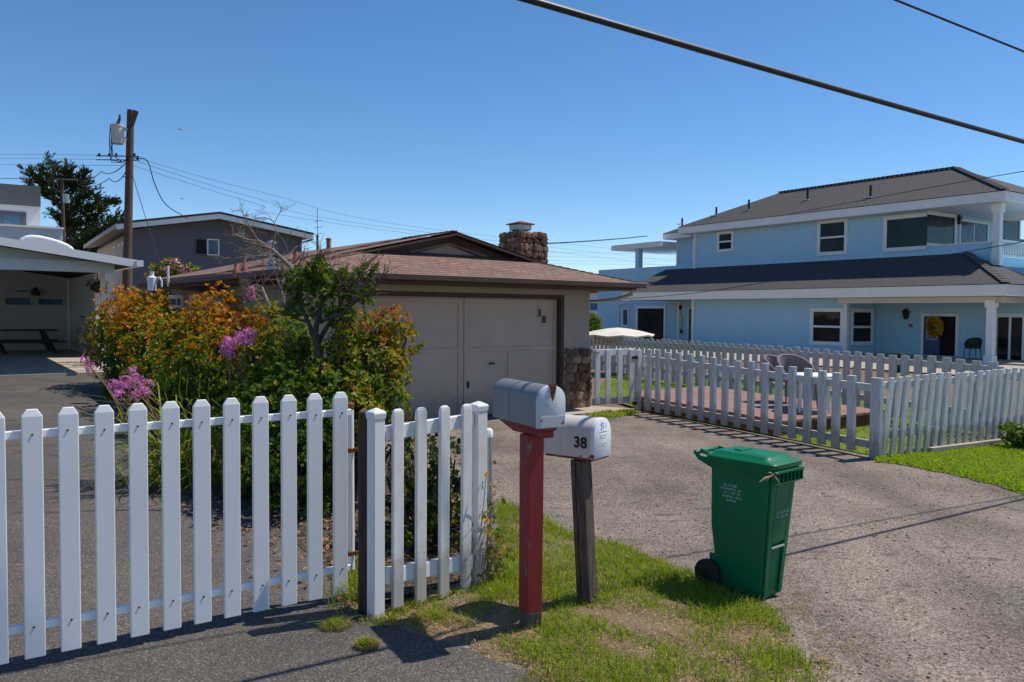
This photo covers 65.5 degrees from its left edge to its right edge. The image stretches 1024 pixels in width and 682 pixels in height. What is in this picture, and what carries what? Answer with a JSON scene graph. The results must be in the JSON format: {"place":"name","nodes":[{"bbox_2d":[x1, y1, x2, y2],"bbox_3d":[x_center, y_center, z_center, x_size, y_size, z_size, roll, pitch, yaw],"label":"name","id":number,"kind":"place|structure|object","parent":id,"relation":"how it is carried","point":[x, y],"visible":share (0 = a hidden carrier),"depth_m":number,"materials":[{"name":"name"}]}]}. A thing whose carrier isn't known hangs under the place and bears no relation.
{"place":"outdoors","nodes":[
{"label":"outdoors","id":0,"kind":"place"},
{"bbox_2d":[0,349,134,378],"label":"carport floor","id":1,"kind":"structure","parent":0,"point":[31,363],"depth_m":18.73,"materials":[{"name":"concrete"}]},
{"bbox_2d":[0,329,65,354],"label":"picnic table","id":2,"kind":"object","parent":1,"relation":"on","point":[46,341],"visible":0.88,"depth_m":22.35,"materials":[{"name":"brown wood"}]},
{"bbox_2d":[0,235,143,365],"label":"carport","id":3,"kind":"object","parent":1,"relation":"on","point":[43,281],"visible":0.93,"depth_m":23.22,"materials":[{"name":"white paint"}]},
{"bbox_2d":[3,288,28,293],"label":"window","id":4,"kind":"structure","parent":3,"relation":"in","point":[5,290],"depth_m":23.37,"materials":[{"name":"blue glass"}]},
{"bbox_2d":[3,296,32,305],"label":"window","id":5,"kind":"structure","parent":3,"relation":"in","point":[7,300],"depth_m":23.40,"materials":[{"name":"blue glass"}]},
{"bbox_2d":[36,297,64,305],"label":"window","id":6,"kind":"structure","parent":3,"relation":"in","point":[40,301],"depth_m":23.91,"materials":[{"name":"blue glass"}]},
{"bbox_2d":[86,273,107,292],"bbox_3d":[-9.682,-1.404,18.577,0.471,0.579,0.518,-1,2,-25],"label":"hanging basket","id":7,"kind":"object","parent":3,"relation":"hanging from","point":[96,285],"visible":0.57,"depth_m":18.48,"materials":[{"name":"green plant"}]},
{"bbox_2d":[87,373,459,599],"bbox_3d":[-4.102,1.041,11.397,2.287,0.210,15.492,-1,3,-33],"label":"planting bed","id":8,"kind":"object","parent":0,"point":[431,582],"visible":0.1,"depth_m":5.61,"materials":[{"name":"soil"}]},
{"bbox_2d":[78,282,172,400],"bbox_3d":[-6.925,-0.032,14.540,1.467,2.128,3.082,-1,3,-38],"label":"hedge shrub","id":9,"kind":"object","parent":8,"relation":"on","point":[104,336],"visible":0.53,"depth_m":14.50,"materials":[{"name":"green plant"}]},
{"bbox_2d":[0,367,250,502],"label":"flowering plant","id":10,"kind":"object","parent":8,"relation":"on","point":[186,444],"visible":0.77,"depth_m":7.22,"materials":[{"name":"green plant"}]},
{"bbox_2d":[165,371,212,417],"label":"bud stalks","id":11,"kind":"object","parent":10,"relation":"attached to","point":[187,395],"visible":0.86,"depth_m":7.42,"materials":[{"name":"green plant"}]},
{"bbox_2d":[112,288,225,419],"bbox_3d":[-5.080,0.157,11.786,1.449,1.946,3.468,-1,2,-30],"label":"hedge shrub","id":12,"kind":"object","parent":8,"relation":"on","point":[158,334],"visible":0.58,"depth_m":11.55,"materials":[{"name":"green plant"}]},
{"bbox_2d":[148,326,256,494],"bbox_3d":[-2.557,0.590,6.922,1.094,1.434,1.453,1,2,17],"label":"flowering plant","id":13,"kind":"object","parent":8,"relation":"on","point":[247,339],"visible":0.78,"depth_m":7.13,"materials":[{"name":"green plant"}]},
{"bbox_2d":[151,280,262,438],"bbox_3d":[-3.715,0.234,9.926,1.248,2.009,1.962,0,2,-14],"label":"hedge shrub","id":14,"kind":"object","parent":8,"relation":"on","point":[205,358],"visible":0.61,"depth_m":9.71,"materials":[{"name":"green plant"}]},
{"bbox_2d":[246,286,256,368],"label":"flowering plant","id":15,"kind":"object","parent":8,"relation":"on","point":[252,297],"visible":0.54,"depth_m":9.58,"materials":[{"name":"purple plant"}]},
{"bbox_2d":[209,199,321,335],"bbox_3d":[-2.716,-0.146,8.752,1.208,2.813,0.992,0,2,0],"label":"bare tree","id":16,"kind":"object","parent":8,"relation":"on","point":[260,244],"visible":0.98,"depth_m":8.65,"materials":[{"name":"plant"}]},
{"bbox_2d":[236,247,305,320],"bbox_3d":[-2.740,0.087,8.933,0.848,2.334,0.717,0,2,0],"label":"bare tree","id":17,"kind":"object","parent":8,"relation":"on","point":[262,290],"visible":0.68,"depth_m":8.91,"materials":[{"name":"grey plant"}]},
{"bbox_2d":[210,297,424,513],"bbox_3d":[-1.835,0.480,7.102,2.070,1.768,2.591,0,2,0],"label":"hedge shrub","id":18,"kind":"object","parent":8,"relation":"on","point":[361,385],"visible":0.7,"depth_m":6.88,"materials":[{"name":"green plant"}]},
{"bbox_2d":[250,233,404,406],"bbox_3d":[-1.639,0.197,7.114,1.609,2.284,0.636,2,2,32],"label":"tree","id":19,"kind":"object","parent":8,"relation":"on","point":[317,281],"visible":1,"depth_m":7.08,"materials":[{"name":"green plant"}]},
{"bbox_2d":[115,440,548,604],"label":"leaf litter","id":20,"kind":"object","parent":8,"relation":"on","point":[326,539],"visible":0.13,"depth_m":5.66,"materials":[{"name":"plant"}]},
{"bbox_2d":[324,551,390,628],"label":"weeds","id":21,"kind":"object","parent":8,"relation":"on","point":[352,586],"visible":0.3,"depth_m":4.38,"materials":[{"name":"green plant"}]},
{"bbox_2d":[357,406,460,554],"bbox_3d":[-0.602,0.964,5.510,0.970,0.938,0.924,1,2,16],"label":"shrub","id":22,"kind":"object","parent":8,"relation":"on","point":[432,505],"visible":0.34,"depth_m":5.33,"materials":[{"name":"green plant"}]},
{"bbox_2d":[0,374,547,681],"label":"asphalt drive","id":23,"kind":"structure","parent":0,"point":[276,642],"depth_m":4.07,"materials":[{"name":"asphalt"}]},
{"bbox_2d":[79,355,128,423],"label":"flowering plant","id":24,"kind":"object","parent":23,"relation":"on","point":[101,380],"visible":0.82,"depth_m":10.37,"materials":[{"name":"green plant"}]},
{"bbox_2d":[0,392,357,664],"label":"picket gate","id":25,"kind":"structure","parent":23,"relation":"on","point":[31,434],"depth_m":3.84,"materials":[{"name":"white wood"}]},
{"bbox_2d":[317,613,354,631],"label":"grass tuft","id":26,"kind":"object","parent":23,"relation":"on","point":[334,624],"visible":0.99,"depth_m":4.00,"materials":[{"name":"plant"}]},
{"bbox_2d":[351,633,382,650],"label":"grass tuft","id":27,"kind":"object","parent":23,"relation":"on","point":[365,643],"visible":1,"depth_m":3.77,"materials":[{"name":"plant"}]},
{"bbox_2d":[0,0,1023,273],"label":"sky","id":28,"kind":"structure","parent":0,"point":[480,117],"materials":[{"name":"blue"}]},
{"bbox_2d":[139,340,1023,617],"bbox_3d":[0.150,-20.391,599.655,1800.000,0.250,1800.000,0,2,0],"label":"ground","id":29,"kind":"structure","parent":0,"point":[602,379],"depth_m":16.19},
{"bbox_2d":[0,183,63,241],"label":"modern house","id":30,"kind":"structure","parent":29,"relation":"on","point":[20,205],"depth_m":40.99,"materials":[{"name":"white"}]},
{"bbox_2d":[0,211,25,224],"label":"window","id":31,"kind":"structure","parent":30,"relation":"in","point":[6,217],"depth_m":41.11,"materials":[{"name":"blue glass"}]},
{"bbox_2d":[55,178,76,242],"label":"utility pole","id":32,"kind":"object","parent":29,"relation":"on","point":[64,198],"visible":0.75,"depth_m":54.60,"materials":[{"name":"brown wood"}]},
{"bbox_2d":[77,163,124,180],"bbox_3d":[-22.083,-8.905,42.228,0.112,3.384,29.396,-1,2,-32],"label":"power line","id":33,"kind":"object","parent":32,"relation":"attached to","point":[103,172],"visible":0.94,"depth_m":38.45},
{"bbox_2d":[16,150,123,252],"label":"cypress tree","id":34,"kind":"object","parent":29,"relation":"on","point":[50,188],"visible":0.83,"depth_m":58.68,"materials":[{"name":"green plant"}]},
{"bbox_2d":[74,310,100,364],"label":"dry vine","id":35,"kind":"object","parent":29,"relation":"on","point":[90,356],"visible":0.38,"depth_m":19.24,"materials":[{"name":"brown plant"}]},
{"bbox_2d":[96,109,139,310],"bbox_3d":[-14.635,-4.053,29.668,1.564,9.129,0.674,0,2,-16],"label":"utility pole","id":36,"kind":"object","parent":29,"relation":"on","point":[117,129],"visible":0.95,"depth_m":29.68,"materials":[{"name":"brown wood"}]},
{"bbox_2d":[0,158,123,159],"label":"power line","id":37,"kind":"object","parent":36,"relation":"attached to","point":[26,158],"visible":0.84,"depth_m":38.36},
{"bbox_2d":[21,154,123,155],"bbox_3d":[-22.510,-8.717,37.212,21.945,2.910,0.014,2,3,43],"label":"power line","id":38,"kind":"object","parent":36,"relation":"attached to","point":[52,154],"visible":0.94,"depth_m":36.16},
{"bbox_2d":[77,173,124,186],"bbox_3d":[-22.027,-8.606,42.277,0.252,3.398,29.396,-1,2,-32],"label":"power line","id":39,"kind":"object","parent":36,"relation":"attached to","point":[104,181],"visible":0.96,"depth_m":38.91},
{"bbox_2d":[131,171,159,260],"bbox_3d":[-12.388,-4.414,26.882,0.103,3.796,7.068,-1,2,-32],"label":"guy wire","id":40,"kind":"object","parent":36,"relation":"attached to","point":[146,219],"visible":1,"depth_m":26.88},
{"bbox_2d":[133,158,187,218],"bbox_3d":[-14.400,-6.202,32.543,0.421,1.760,5.514,0,2,-4],"label":"service cable","id":41,"kind":"object","parent":36,"relation":"attached to","point":[157,189],"visible":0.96,"depth_m":32.27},
{"bbox_2d":[133,165,665,265],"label":"power line","id":42,"kind":"object","parent":36,"relation":"attached to","point":[308,219],"visible":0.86,"depth_m":44.99,"materials":[{"name":"rubber"}]},
{"bbox_2d":[137,161,667,260],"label":"power line","id":43,"kind":"object","parent":36,"relation":"attached to","point":[327,218],"visible":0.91,"depth_m":47.34,"materials":[{"name":"rubber"}]},
{"bbox_2d":[135,157,671,254],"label":"power line","id":44,"kind":"object","parent":36,"relation":"attached to","point":[312,206],"visible":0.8,"depth_m":43.71,"materials":[{"name":"rubber"}]},
{"bbox_2d":[140,256,201,345],"bbox_3d":[-8.566,-0.781,20.003,1.547,2.727,0.952,0,2,0],"label":"flowering shrub","id":45,"kind":"object","parent":29,"relation":"on","point":[173,267],"visible":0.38,"depth_m":19.81,"materials":[{"name":"green plant"}]},
{"bbox_2d":[83,212,313,337],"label":"grey house","id":46,"kind":"structure","parent":29,"relation":"on","point":[194,239],"depth_m":37.54,"materials":[{"name":"paint"}]},
{"bbox_2d":[195,238,206,254],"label":"window","id":47,"kind":"structure","parent":46,"relation":"in","point":[200,243],"depth_m":37.45,"materials":[{"name":"grey glass"}]},
{"bbox_2d":[207,239,218,255],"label":"window","id":48,"kind":"structure","parent":46,"relation":"in","point":[212,244],"depth_m":37.75,"materials":[{"name":"white glass"}]},
{"bbox_2d":[358,410,368,616],"bbox_3d":[-0.781,0.955,4.257,0.072,1.170,0.072,0,2,0],"label":"gate post","id":49,"kind":"object","parent":29,"relation":"on","point":[362,509],"visible":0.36,"depth_m":4.22,"materials":[{"name":"brown wood"}]},
{"bbox_2d":[139,209,646,421],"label":"garage house","id":50,"kind":"structure","parent":29,"relation":"on","point":[485,317],"depth_m":12.22,"materials":[{"name":"beige paint"}]},
{"bbox_2d":[169,295,184,308],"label":"window","id":51,"kind":"structure","parent":50,"relation":"in","point":[178,300],"depth_m":15.32,"materials":[{"name":"white glass"}]},
{"bbox_2d":[190,294,201,313],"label":"window","id":52,"kind":"structure","parent":50,"relation":"in","point":[191,299],"depth_m":14.49,"materials":[{"name":"grey glass"}]},
{"bbox_2d":[353,295,556,420],"bbox_3d":[-0.748,0.240,11.986,3.698,1.795,0.088,-1,3,-37],"label":"garage door","id":53,"kind":"structure","parent":50,"relation":"in","point":[472,344],"depth_m":12.07,"materials":[{"name":"beige paint"}]},
{"bbox_2d":[486,428,492,569],"bbox_3d":[-0.139,1.022,4.740,0.060,1.010,0.052,0,2,0],"label":"pipe post","id":54,"kind":"object","parent":29,"relation":"on","point":[489,458],"visible":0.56,"depth_m":4.71,"materials":[{"name":"metal"}]},
{"bbox_2d":[589,291,596,315],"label":"distant house","id":55,"kind":"structure","parent":29,"relation":"on","point":[593,305],"depth_m":67.90,"materials":[{"name":"white"}]},
{"bbox_2d":[590,303,596,309],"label":"window","id":56,"kind":"structure","parent":55,"relation":"in","point":[593,306],"depth_m":67.90,"materials":[{"name":"blue glass"}]},
{"bbox_2d":[589,312,602,331],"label":"shrub","id":57,"kind":"object","parent":29,"relation":"on","point":[595,323],"visible":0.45,"depth_m":33.68,"materials":[{"name":"green plant"}]},
{"bbox_2d":[589,328,654,348],"bbox_3d":[2.781,0.250,21.022,1.957,1.208,1.900,0,2,0],"label":"patio umbrella","id":58,"kind":"object","parent":29,"relation":"on","point":[616,332],"visible":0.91,"depth_m":20.41,"materials":[{"name":"beige fabric"}]},
{"bbox_2d":[643,349,883,458],"bbox_3d":[3.115,0.731,10.899,0.174,1.050,4.690,-1,2,-24],"label":"picket fence","id":59,"kind":"object","parent":29,"relation":"on","point":[874,442],"visible":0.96,"depth_m":10.32,"materials":[{"name":"white paint"}]},
{"bbox_2d":[597,166,1023,364],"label":"blue house","id":60,"kind":"structure","parent":29,"relation":"on","point":[892,306],"depth_m":31.80,"materials":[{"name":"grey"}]},
{"bbox_2d":[548,236,645,243],"bbox_3d":[3.421,-4.145,32.548,1.425,1.971,18.019,2,2,27],"label":"service cable","id":61,"kind":"object","parent":60,"relation":"attached to","point":[594,240],"visible":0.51,"depth_m":31.66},
{"bbox_2d":[622,308,628,326],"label":"window","id":62,"kind":"structure","parent":60,"relation":"in","point":[625,311],"depth_m":43.83,"materials":[{"name":"blue glass"}]},
{"bbox_2d":[636,306,665,341],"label":"window","id":63,"kind":"structure","parent":60,"relation":"in","point":[649,319],"depth_m":42.10,"materials":[{"name":"black glass"}]},
{"bbox_2d":[687,307,691,343],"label":"window","id":64,"kind":"structure","parent":60,"relation":"in","point":[689,308],"depth_m":39.94,"materials":[{"name":"glass"}]},
{"bbox_2d":[717,230,733,252],"bbox_3d":[10.161,-4.740,37.941,0.050,0.989,1.022,-1,3,-34],"label":"window","id":65,"kind":"structure","parent":60,"relation":"in","point":[725,239],"depth_m":37.94,"materials":[{"name":"white glass"}]},
{"bbox_2d":[809,308,842,345],"bbox_3d":[12.357,-0.565,31.278,0.050,1.466,1.494,-1,3,-34],"label":"window","id":66,"kind":"structure","parent":60,"relation":"in","point":[826,324],"depth_m":31.29,"materials":[{"name":"white glass"}]},
{"bbox_2d":[817,218,847,255],"bbox_3d":[13.367,-4.332,33.249,0.050,1.489,1.420,-1,3,-34],"label":"window","id":67,"kind":"structure","parent":60,"relation":"in","point":[832,235],"depth_m":33.24,"materials":[{"name":"white glass"}]},
{"bbox_2d":[850,308,873,345],"bbox_3d":[13.721,-0.552,31.213,1.517,1.444,0.050,-1,3,-34],"label":"window","id":68,"kind":"structure","parent":60,"relation":"in","point":[861,319],"depth_m":31.20,"materials":[{"name":"black glass"}]},
{"bbox_2d":[883,212,926,251],"bbox_3d":[15.124,-4.172,30.677,0.050,1.395,1.728,-1,3,-34],"label":"window","id":69,"kind":"structure","parent":60,"relation":"in","point":[906,232],"depth_m":30.66,"materials":[{"name":"white glass"}]},
{"bbox_2d":[923,316,940,354],"bbox_3d":[15.745,-0.206,29.862,0.066,1.444,0.617,-1,3,-34],"label":"front door","id":70,"kind":"structure","parent":60,"relation":"in","point":[931,345],"depth_m":29.87,"materials":[{"name":"blue paint"}]},
{"bbox_2d":[926,315,943,337],"bbox_3d":[15.716,-0.536,29.610,0.262,0.840,0.718,-1,3,-34],"label":"wreath","id":71,"kind":"object","parent":60,"relation":"attached to","point":[937,322],"visible":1,"depth_m":29.57,"materials":[{"name":"plant"}]},
{"bbox_2d":[924,316,955,355],"bbox_3d":[15.938,-0.197,29.654,0.012,1.464,1.198,-1,3,-34],"label":"doorway","id":72,"kind":"structure","parent":60,"relation":"in","point":[947,341],"depth_m":29.39,"materials":[{"name":"black"}]},
{"bbox_2d":[927,210,956,246],"bbox_3d":[16.413,-4.223,30.378,2.097,1.354,0.050,-1,3,-34],"label":"window","id":73,"kind":"structure","parent":60,"relation":"in","point":[941,226],"depth_m":30.34,"materials":[{"name":"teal glass"}]},
{"bbox_2d":[958,219,988,242],"bbox_3d":[18.419,-4.211,31.748,2.332,1.182,0.050,-1,3,-34],"label":"window","id":74,"kind":"structure","parent":60,"relation":"in","point":[969,230],"depth_m":31.71,"materials":[{"name":"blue glass"}]},
{"bbox_2d":[995,313,1023,359],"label":"window","id":75,"kind":"structure","parent":60,"relation":"in","point":[1009,345],"depth_m":27.64,"materials":[{"name":"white glass"}]},
{"bbox_2d":[1003,221,1020,247],"bbox_3d":[20.820,-4.571,33.372,2.062,1.353,0.050,-1,3,-34],"label":"window","id":76,"kind":"structure","parent":60,"relation":"in","point":[1012,229],"depth_m":33.56,"materials":[{"name":"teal glass"}]},
{"bbox_2d":[851,353,1023,365],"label":"porch floor","id":77,"kind":"structure","parent":29,"relation":"on","point":[1005,362],"depth_m":27.54,"materials":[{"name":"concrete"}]},
{"bbox_2d":[963,337,981,358],"bbox_3d":[16.074,0.252,27.770,0.539,0.750,0.559,-1,3,-35],"label":"patio chair","id":78,"kind":"object","parent":77,"relation":"on","point":[975,343],"visible":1,"depth_m":27.85,"materials":[{"name":"black wood"}]},
{"bbox_2d":[565,406,636,415],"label":"concrete path","id":79,"kind":"structure","parent":0,"point":[579,411],"depth_m":13.04,"materials":[{"name":"concrete"}]},
{"bbox_2d":[592,348,641,410],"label":"picket gate","id":80,"kind":"structure","parent":79,"relation":"on","point":[634,397],"depth_m":12.70,"materials":[{"name":"white paint"}]},
{"bbox_2d":[334,496,926,681],"bbox_3d":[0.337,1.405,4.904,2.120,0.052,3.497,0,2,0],"label":"verge","id":81,"kind":"structure","parent":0,"point":[638,622],"depth_m":3.94,"materials":[{"name":"plant"}]},
{"bbox_2d":[406,605,460,625],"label":"grass tuft","id":82,"kind":"object","parent":81,"relation":"on","point":[432,614],"visible":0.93,"depth_m":4.09,"materials":[{"name":"plant"}]},
{"bbox_2d":[451,459,518,591],"bbox_3d":[-0.115,1.062,4.689,0.494,0.773,0.419,0,2,0],"label":"daisy plant","id":83,"kind":"object","parent":81,"relation":"on","point":[497,565],"visible":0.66,"depth_m":4.65,"materials":[{"name":"green plant"}]},
{"bbox_2d":[493,378,564,629],"bbox_3d":[0.079,0.876,4.065,0.155,1.353,0.488,-1,2,-29],"label":"mailbox","id":84,"kind":"object","parent":81,"relation":"on","point":[532,413],"visible":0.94,"depth_m":3.94,"materials":[{"name":"grey paint"}]},
{"bbox_2d":[536,384,564,428],"bbox_3d":[0.192,0.314,3.848,0.155,0.212,0.039,-1,2,-29],"label":"door","id":85,"kind":"structure","parent":84,"relation":"in","point":[550,400],"depth_m":3.84,"materials":[{"name":"metal"}]},
{"bbox_2d":[544,414,610,608],"bbox_3d":[0.342,0.947,4.322,0.340,1.095,0.184,2,3,36],"label":"mailbox","id":86,"kind":"object","parent":81,"relation":"on","point":[582,442],"visible":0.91,"depth_m":4.24,"materials":[{"name":"white paint"}]},
{"bbox_2d":[590,417,610,459],"bbox_3d":[0.473,0.510,4.215,0.026,0.212,0.182,2,3,36],"label":"door","id":87,"kind":"structure","parent":86,"relation":"in","point":[600,438],"depth_m":4.19,"materials":[{"name":"metal"}]},
{"bbox_2d":[379,548,804,681],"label":"dry clippings","id":88,"kind":"object","parent":81,"relation":"on","point":[602,633],"visible":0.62,"depth_m":3.94,"materials":[{"name":"plant"}]},
{"bbox_2d":[385,409,1023,681],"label":"gravel drive","id":89,"kind":"structure","parent":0,"point":[646,444],"depth_m":5.71,"materials":[{"name":"gravel"}]},
{"bbox_2d":[365,401,488,621],"bbox_3d":[-0.451,0.913,4.389,0.794,1.147,0.089,-2,3,-44],"label":"picket fence","id":90,"kind":"object","parent":89,"relation":"on","point":[470,421],"visible":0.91,"depth_m":4.30,"materials":[{"name":"white wood"}]},
{"bbox_2d":[586,407,639,417],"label":"grass","id":91,"kind":"structure","parent":89,"relation":"on","point":[604,414],"depth_m":12.39,"materials":[{"name":"plant"}]},
{"bbox_2d":[693,446,803,599],"bbox_3d":[1.343,1.032,4.612,0.319,0.818,0.570,-1,3,-40],"label":"wheelie bin","id":92,"kind":"object","parent":89,"relation":"on","point":[750,517],"visible":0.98,"depth_m":4.48,"materials":[{"name":"green plastic"}]},
{"bbox_2d":[760,472,779,484],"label":"dry twig","id":93,"kind":"object","parent":92,"relation":"attached to","point":[767,477],"visible":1,"depth_m":4.29,"materials":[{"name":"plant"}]},
{"bbox_2d":[492,461,1023,677],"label":"loose stones","id":94,"kind":"object","parent":89,"relation":"on","point":[878,664],"visible":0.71,"depth_m":5.76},
{"bbox_2d":[517,0,1023,143],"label":"overhead cable","id":95,"kind":"object","parent":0,"point":[566,10],"visible":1,"depth_m":4.47,"materials":[{"name":"grey metal"}]},
{"bbox_2d":[595,344,1023,375],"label":"house patio","id":96,"kind":"structure","parent":0,"point":[924,369],"depth_m":26.24,"materials":[{"name":"concrete"}]},
{"bbox_2d":[890,353,905,371],"bbox_3d":[10.921,0.599,22.534,0.300,0.520,0.300,-1,3,-34],"label":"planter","id":97,"kind":"object","parent":96,"relation":"on","point":[898,366],"visible":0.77,"depth_m":22.41,"materials":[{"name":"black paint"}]},
{"bbox_2d":[600,373,1020,454],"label":"yard lawn","id":98,"kind":"structure","parent":0,"point":[626,392],"depth_m":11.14,"materials":[{"name":"plant"}]},
{"bbox_2d":[641,386,884,435],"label":"deck","id":99,"kind":"structure","parent":98,"relation":"on","point":[862,416],"depth_m":11.77,"materials":[{"name":"wood"}]},
{"bbox_2d":[763,354,798,403],"bbox_3d":[4.270,0.618,12.636,0.588,0.789,0.568,-1,3,-40],"label":"patio chair","id":100,"kind":"object","parent":99,"relation":"on","point":[771,360],"visible":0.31,"depth_m":12.61,"materials":[{"name":"wicker"}]},
{"bbox_2d":[776,354,817,407],"bbox_3d":[4.260,0.598,11.937,0.588,0.789,0.568,0,2,-15],"label":"patio chair","id":101,"kind":"object","parent":99,"relation":"on","point":[786,361],"visible":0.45,"depth_m":12.13,"materials":[{"name":"wicker"}]},
{"bbox_2d":[797,372,831,413],"bbox_3d":[4.334,0.742,11.434,0.710,0.538,0.710,0,2,0],"label":"patio table","id":102,"kind":"object","parent":99,"relation":"on","point":[800,391],"visible":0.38,"depth_m":11.30,"materials":[{"name":"white paint"}]},
{"bbox_2d":[589,336,1003,433],"bbox_3d":[4.282,0.535,16.190,0.187,1.032,12.455,0,2,-20],"label":"picket fence","id":103,"kind":"object","parent":98,"relation":"on","point":[931,364],"visible":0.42,"depth_m":13.75,"materials":[{"name":"paint"}]},
{"bbox_2d":[882,367,1023,456],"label":"picket fence","id":104,"kind":"object","parent":98,"relation":"on","point":[933,430],"visible":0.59,"depth_m":9.49,"materials":[{"name":"white paint"}]},
{"bbox_2d":[623,241,1023,298],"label":"service cable","id":105,"kind":"object","parent":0,"point":[838,270],"visible":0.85,"depth_m":12.49,"materials":[{"name":"rubber"}]},
{"bbox_2d":[791,171,1023,213],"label":"service cable","id":106,"kind":"object","parent":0,"point":[915,190],"visible":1,"depth_m":14.10,"materials":[{"name":"rubber"}]},
{"bbox_2d":[874,442,1023,493],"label":"lawn","id":107,"kind":"structure","parent":0,"point":[893,462],"depth_m":8.56,"materials":[{"name":"plant"}]},
{"bbox_2d":[928,438,1009,452],"bbox_3d":[6.041,1.254,9.904,2.700,0.060,0.070,-1,2,-29],"label":"kerb edging","id":108,"kind":"object","parent":107,"relation":"on","point":[963,445],"visible":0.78,"depth_m":9.52,"materials":[{"name":"concrete"}]},
{"bbox_2d":[996,421,1023,448],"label":"shrub","id":109,"kind":"object","parent":107,"relation":"on","point":[1013,438],"visible":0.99,"depth_m":9.59,"materials":[{"name":"green plant"}]},
{"bbox_2d":[894,0,1023,52],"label":"overhead cable","id":110,"kind":"object","parent":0,"point":[957,24],"visible":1,"depth_m":6.04,"materials":[{"name":"rubber"}]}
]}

